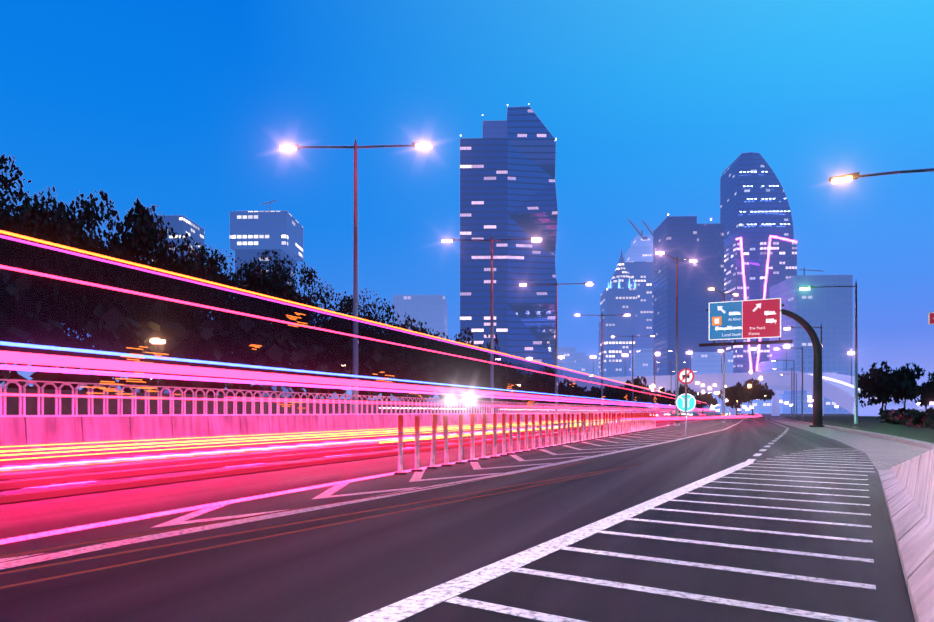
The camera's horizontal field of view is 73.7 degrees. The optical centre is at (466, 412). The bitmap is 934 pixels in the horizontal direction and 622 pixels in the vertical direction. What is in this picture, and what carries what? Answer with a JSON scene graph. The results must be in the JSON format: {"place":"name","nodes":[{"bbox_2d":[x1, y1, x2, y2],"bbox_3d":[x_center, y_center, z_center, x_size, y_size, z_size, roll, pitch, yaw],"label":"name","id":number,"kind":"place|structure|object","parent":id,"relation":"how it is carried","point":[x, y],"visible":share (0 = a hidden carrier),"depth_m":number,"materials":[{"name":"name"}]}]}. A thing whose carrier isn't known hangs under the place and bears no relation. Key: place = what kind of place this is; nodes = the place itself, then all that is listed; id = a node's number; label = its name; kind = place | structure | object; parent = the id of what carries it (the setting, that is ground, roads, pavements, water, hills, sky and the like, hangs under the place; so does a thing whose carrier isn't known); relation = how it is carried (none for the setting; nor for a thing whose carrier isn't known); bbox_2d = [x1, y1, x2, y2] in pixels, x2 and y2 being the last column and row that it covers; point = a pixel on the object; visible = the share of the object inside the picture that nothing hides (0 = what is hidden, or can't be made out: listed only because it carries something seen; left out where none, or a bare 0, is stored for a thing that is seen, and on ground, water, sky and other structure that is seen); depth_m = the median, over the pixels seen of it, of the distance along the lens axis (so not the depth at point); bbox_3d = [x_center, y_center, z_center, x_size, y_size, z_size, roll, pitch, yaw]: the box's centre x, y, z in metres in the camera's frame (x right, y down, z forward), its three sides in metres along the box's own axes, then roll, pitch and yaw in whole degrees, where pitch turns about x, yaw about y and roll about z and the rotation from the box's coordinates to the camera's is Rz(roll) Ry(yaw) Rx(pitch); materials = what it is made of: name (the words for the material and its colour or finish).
{"place":"outdoors","nodes":[
{"label":"outdoors","id":0,"kind":"place"},
{"bbox_2d":[133,215,204,392],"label":"block","id":1,"kind":"structure","parent":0,"point":[180,225],"depth_m":366.24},
{"bbox_2d":[235,249,295,396],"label":"block","id":2,"kind":"structure","parent":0,"point":[247,255],"depth_m":334.08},
{"bbox_2d":[230,211,302,261],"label":"block","id":3,"kind":"structure","parent":2,"relation":"on","point":[282,230],"depth_m":332.00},
{"bbox_2d":[393,295,447,401],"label":"block","id":4,"kind":"structure","parent":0,"point":[431,311],"depth_m":381.09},
{"bbox_2d":[0,413,914,621],"bbox_3d":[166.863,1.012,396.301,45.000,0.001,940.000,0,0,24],"label":"road asphalt","id":5,"kind":"structure","parent":0,"point":[347,571],"depth_m":5.11,"materials":[{"name":"grey asphalt"}]},
{"bbox_2d":[150,339,519,412],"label":"car headlights","id":6,"kind":"object","parent":5,"relation":"on","point":[469,398],"visible":0.1,"depth_m":46.04,"materials":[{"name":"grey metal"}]},
{"bbox_2d":[0,268,674,414],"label":"hedge wall","id":7,"kind":"structure","parent":5,"relation":"on","point":[12,405],"depth_m":35.98,"materials":[{"name":"green plant"}]},
{"bbox_2d":[0,233,706,407],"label":"coach ghost","id":8,"kind":"object","parent":5,"relation":"on","point":[194,329],"visible":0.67,"depth_m":9.32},
{"bbox_2d":[278,138,432,413],"bbox_3d":[-4.809,-5.413,26.888,6.713,12.850,0.459,0,0,3],"label":"median lamp","id":9,"kind":"object","parent":5,"relation":"on","point":[355,147],"visible":0.77,"depth_m":26.81,"materials":[{"name":"grey metal"}]},
{"bbox_2d":[0,412,718,459],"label":"median barrier","id":10,"kind":"object","parent":5,"relation":"on","point":[16,431],"depth_m":18.13,"materials":[{"name":"concrete"}]},
{"bbox_2d":[0,379,712,416],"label":"median railing","id":11,"kind":"object","parent":10,"relation":"on","point":[147,405],"visible":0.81,"depth_m":20.22,"materials":[{"name":"white"}]},
{"bbox_2d":[0,230,761,588],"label":"light trails","id":12,"kind":"object","parent":5,"relation":"on","point":[156,370],"visible":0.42,"depth_m":10.24,"materials":[{"name":"pink"}]},
{"bbox_2d":[80,312,659,413],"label":"distant lights","id":13,"kind":"object","parent":12,"relation":"attached to","point":[256,346],"visible":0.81,"depth_m":8.19},
{"bbox_2d":[0,414,877,621],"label":"road markings","id":14,"kind":"object","parent":5,"relation":"on","point":[411,605],"visible":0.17,"depth_m":5.01,"materials":[{"name":"white paint"}]},
{"bbox_2d":[441,235,542,412],"bbox_3d":[1.655,-5.413,41.415,6.713,12.850,0.459,0,0,3],"label":"median lamp","id":15,"kind":"object","parent":5,"relation":"on","point":[491,313],"visible":0.83,"depth_m":41.34,"materials":[{"name":"grey metal"}]},
{"bbox_2d":[394,412,656,474],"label":"bollards","id":16,"kind":"object","parent":5,"relation":"on","point":[636,425],"visible":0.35,"depth_m":15.33,"materials":[{"name":"red"}]},
{"bbox_2d":[519,280,593,404],"bbox_3d":[7.998,-5.413,55.667,6.713,12.850,0.459,0,0,3],"label":"median lamp","id":17,"kind":"object","parent":5,"relation":"on","point":[556,340],"visible":0.79,"depth_m":55.60,"materials":[{"name":"grey metal"}]},
{"bbox_2d":[574,313,630,412],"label":"median lamp","id":18,"kind":"object","parent":5,"relation":"on","point":[601,315],"visible":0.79,"depth_m":73.50,"materials":[{"name":"grey metal"}]},
{"bbox_2d":[611,335,654,412],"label":"median lamp","id":19,"kind":"object","parent":5,"relation":"on","point":[632,336],"visible":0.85,"depth_m":93.79,"materials":[{"name":"grey metal"}]},
{"bbox_2d":[641,349,671,407],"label":"median lamp","id":20,"kind":"object","parent":5,"relation":"on","point":[654,373],"visible":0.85,"depth_m":116.61,"materials":[{"name":"grey metal"}]},
{"bbox_2d":[657,362,684,392],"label":"median lamp","id":21,"kind":"object","parent":5,"relation":"on","point":[671,371],"visible":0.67,"depth_m":143.13,"materials":[{"name":"grey metal"}]},
{"bbox_2d":[655,251,697,425],"bbox_3d":[15.664,-5.364,46.454,4.914,12.750,0.430,0,0,-34],"label":"street light","id":22,"kind":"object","parent":5,"relation":"on","point":[676,422],"visible":0.81,"depth_m":46.37,"materials":[{"name":"grey metal"}]},
{"bbox_2d":[676,367,695,435],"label":"gore signs","id":23,"kind":"object","parent":5,"relation":"on","point":[686,402],"visible":0.9,"depth_m":26.67,"materials":[{"name":"teal metal"}]},
{"bbox_2d":[691,352,732,413],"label":"distant buildings","id":24,"kind":"structure","parent":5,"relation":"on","point":[705,362],"depth_m":456.76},
{"bbox_2d":[708,288,738,422],"bbox_3d":[24.646,-5.364,59.751,4.914,12.750,0.430,0,0,-34],"label":"street light","id":25,"kind":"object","parent":5,"relation":"on","point":[723,406],"visible":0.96,"depth_m":59.66,"materials":[{"name":"grey metal"}]},
{"bbox_2d":[771,360,794,418],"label":"lamp","id":26,"kind":"object","parent":5,"relation":"on","point":[793,388],"visible":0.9,"depth_m":87.73,"materials":[{"name":"grey metal"}]},
{"bbox_2d":[773,368,792,416],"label":"lamp","id":27,"kind":"object","parent":5,"relation":"on","point":[791,391],"visible":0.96,"depth_m":104.71,"materials":[{"name":"grey metal"}]},
{"bbox_2d":[779,373,796,416],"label":"lamp","id":28,"kind":"object","parent":5,"relation":"on","point":[796,392],"visible":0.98,"depth_m":121.23,"materials":[{"name":"grey metal"}]},
{"bbox_2d":[773,345,803,419],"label":"lamp","id":29,"kind":"object","parent":5,"relation":"on","point":[802,418],"visible":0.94,"depth_m":70.50,"materials":[{"name":"grey metal"}]},
{"bbox_2d":[782,323,822,406],"bbox_3d":[28.990,-3.313,53.768,3.122,8.650,0.340,0,0,24],"label":"lamp","id":30,"kind":"object","parent":5,"relation":"on","point":[812,327],"visible":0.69,"depth_m":53.23,"materials":[{"name":"grey metal"}]},
{"bbox_2d":[829,168,933,182],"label":"lamp","id":31,"kind":"object","parent":5,"relation":"on","point":[847,177],"visible":1,"depth_m":19.29,"materials":[{"name":"grey metal"}]},
{"bbox_2d":[928,312,933,324],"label":"sign","id":32,"kind":"object","parent":31,"relation":"attached to","point":[930,318],"visible":1,"depth_m":18.53,"materials":[{"name":"red"}]},
{"bbox_2d":[0,0,933,411],"label":"sky","id":33,"kind":"structure","parent":0,"point":[185,108],"materials":[{"name":"blue"}]},
{"bbox_2d":[460,138,507,370],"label":"tower slab","id":34,"kind":"structure","parent":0,"point":[483,188],"depth_m":399.85,"materials":[{"name":"blue glass"}]},
{"bbox_2d":[483,120,506,137],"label":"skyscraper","id":35,"kind":"structure","parent":34,"relation":"on","point":[494,129],"depth_m":403.59,"materials":[{"name":"blue glass"}]},
{"bbox_2d":[625,246,652,261],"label":"building section","id":36,"kind":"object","parent":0,"point":[638,253],"depth_m":634.53,"materials":[{"name":"blue glass"}]},
{"bbox_2d":[627,219,653,239],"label":"construction cranes","id":37,"kind":"object","parent":36,"relation":"on","point":[641,234],"visible":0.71,"depth_m":633.99},
{"bbox_2d":[631,235,652,245],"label":"building top","id":38,"kind":"structure","parent":36,"relation":"on","point":[637,241],"depth_m":634.43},
{"bbox_2d":[750,338,756,371],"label":"tower","id":39,"kind":"structure","parent":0,"point":[754,357],"depth_m":516.43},
{"bbox_2d":[741,399,770,413],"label":"building","id":40,"kind":"structure","parent":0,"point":[761,407],"depth_m":433.77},
{"bbox_2d":[780,414,852,415],"bbox_3d":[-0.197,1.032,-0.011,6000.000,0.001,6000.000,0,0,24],"label":"ground","id":41,"kind":"structure","parent":0,"point":[812,414],"depth_m":277.31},
{"bbox_2d":[0,154,558,399],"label":"trees","id":42,"kind":"object","parent":41,"relation":"on","point":[36,219],"visible":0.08,"depth_m":36.40,"materials":[{"name":"green plant"}]},
{"bbox_2d":[507,106,557,405],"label":"skyscraper","id":43,"kind":"structure","parent":41,"relation":"on","point":[532,206],"depth_m":400.18,"materials":[{"name":"blue glass"}]},
{"bbox_2d":[558,347,574,377],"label":"distant buildings","id":44,"kind":"structure","parent":41,"relation":"on","point":[568,355],"depth_m":487.87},
{"bbox_2d":[575,353,584,377],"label":"distant buildings","id":45,"kind":"structure","parent":41,"relation":"on","point":[579,362],"depth_m":550.94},
{"bbox_2d":[585,356,598,376],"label":"distant buildings","id":46,"kind":"structure","parent":41,"relation":"on","point":[591,366],"depth_m":713.80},
{"bbox_2d":[599,319,605,376],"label":"tower wing","id":47,"kind":"structure","parent":41,"relation":"on","point":[604,347],"depth_m":559.24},
{"bbox_2d":[600,288,636,376],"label":"tower shaft","id":48,"kind":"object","parent":41,"relation":"on","point":[617,303],"visible":0.5,"depth_m":555.80,"materials":[{"name":"blue glass"}]},
{"bbox_2d":[608,249,635,287],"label":"tower spire","id":49,"kind":"structure","parent":48,"relation":"on","point":[621,277],"depth_m":561.28,"materials":[{"name":"blue glass"}]},
{"bbox_2d":[625,261,652,347],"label":"tower shaft","id":50,"kind":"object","parent":41,"relation":"on","point":[641,272],"visible":0.21,"depth_m":634.37,"materials":[{"name":"blue glass"}]},
{"bbox_2d":[631,348,652,407],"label":"distant buildings","id":51,"kind":"structure","parent":41,"relation":"on","point":[643,362],"depth_m":541.46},
{"bbox_2d":[653,216,696,411],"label":"tower","id":52,"kind":"structure","parent":41,"relation":"on","point":[674,236],"depth_m":465.15,"materials":[{"name":"blue glass"}]},
{"bbox_2d":[697,223,723,351],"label":"tower","id":53,"kind":"structure","parent":41,"relation":"on","point":[707,253],"depth_m":469.26,"materials":[{"name":"blue glass"}]},
{"bbox_2d":[715,231,723,350],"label":"tower lattice","id":54,"kind":"object","parent":53,"relation":"attached to","point":[721,275],"visible":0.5,"depth_m":468.31,"materials":[{"name":"blue"}]},
{"bbox_2d":[724,237,749,412],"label":"skyscraper","id":55,"kind":"structure","parent":41,"relation":"on","point":[733,277],"depth_m":510.94,"materials":[{"name":"blue glass"}]},
{"bbox_2d":[558,371,915,415],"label":"flyover","id":56,"kind":"object","parent":41,"relation":"on","point":[841,395],"visible":0.44,"depth_m":168.78,"materials":[{"name":"concrete"}]},
{"bbox_2d":[495,345,876,398],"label":"distant lights","id":57,"kind":"object","parent":56,"relation":"on","point":[823,377],"visible":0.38,"depth_m":171.15},
{"bbox_2d":[561,361,933,418],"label":"trees","id":58,"kind":"object","parent":41,"relation":"on","point":[880,384],"visible":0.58,"depth_m":94.46,"materials":[{"name":"green plant"}]},
{"bbox_2d":[720,152,793,299],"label":"skyscraper","id":59,"kind":"structure","parent":41,"relation":"on","point":[735,194],"depth_m":511.45,"materials":[{"name":"blue glass"}]},
{"bbox_2d":[740,171,789,224],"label":"lit windows","id":60,"kind":"structure","parent":59,"relation":"attached to","point":[762,198],"depth_m":508.22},
{"bbox_2d":[736,235,796,370],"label":"building light strips","id":61,"kind":"object","parent":59,"relation":"attached to","point":[744,285],"visible":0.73,"depth_m":472.46,"materials":[{"name":"pink"}]},
{"bbox_2d":[590,371,933,410],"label":"distant lights","id":62,"kind":"object","parent":41,"relation":"on","point":[651,386],"visible":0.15,"depth_m":173.05},
{"bbox_2d":[758,359,782,413],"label":"building","id":63,"kind":"structure","parent":41,"relation":"on","point":[767,366],"depth_m":446.42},
{"bbox_2d":[757,240,796,371],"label":"skyscraper","id":64,"kind":"structure","parent":41,"relation":"on","point":[782,265],"depth_m":508.97,"materials":[{"name":"blue glass"}]},
{"bbox_2d":[769,275,852,413],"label":"building","id":65,"kind":"structure","parent":41,"relation":"on","point":[830,309],"depth_m":422.39,"materials":[{"name":"blue glass"}]},
{"bbox_2d":[799,268,823,274],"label":"tower crane","id":66,"kind":"object","parent":65,"relation":"on","point":[803,269],"visible":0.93,"depth_m":422.39,"materials":[{"name":"blue metal"}]},
{"bbox_2d":[783,415,933,442],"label":"grass","id":67,"kind":"structure","parent":41,"relation":"on","point":[870,424],"depth_m":38.78,"materials":[{"name":"green plant"}]},
{"bbox_2d":[798,281,858,427],"bbox_3d":[21.096,-3.313,36.375,3.122,8.650,0.340,0,0,24],"label":"lamp","id":68,"kind":"object","parent":67,"relation":"on","point":[855,424],"visible":0.98,"depth_m":35.75,"materials":[{"name":"grey metal"}]},
{"bbox_2d":[876,407,933,429],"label":"hedge","id":69,"kind":"object","parent":67,"relation":"on","point":[913,417],"visible":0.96,"depth_m":39.82,"materials":[{"name":"green plant"}]},
{"bbox_2d":[770,416,929,618],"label":"pavement","id":70,"kind":"structure","parent":0,"point":[883,454],"depth_m":18.75,"materials":[{"name":"grey concrete"}]},
{"bbox_2d":[699,304,823,426],"bbox_3d":[20.415,-3.389,43.355,8.000,8.800,1.000,0,0,24],"label":"sign mast","id":71,"kind":"object","parent":70,"relation":"on","point":[817,378],"visible":0.9,"depth_m":41.88,"materials":[{"name":"black metal"}]},
{"bbox_2d":[709,298,780,339],"bbox_3d":[19.416,-6.489,43.631,4.650,2.700,0.080,0,0,24],"label":"direction sign","id":72,"kind":"object","parent":71,"relation":"attached to","point":[760,313],"visible":1,"depth_m":43.56,"materials":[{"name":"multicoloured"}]},
{"bbox_2d":[780,415,933,449],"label":"kerbs","id":73,"kind":"structure","parent":70,"relation":"on","point":[922,444],"depth_m":23.26,"materials":[{"name":"grey concrete"}]},
{"bbox_2d":[878,449,933,621],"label":"barrier","id":74,"kind":"object","parent":70,"relation":"on","point":[908,488],"visible":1,"depth_m":4.42,"materials":[{"name":"white concrete"}]}
]}

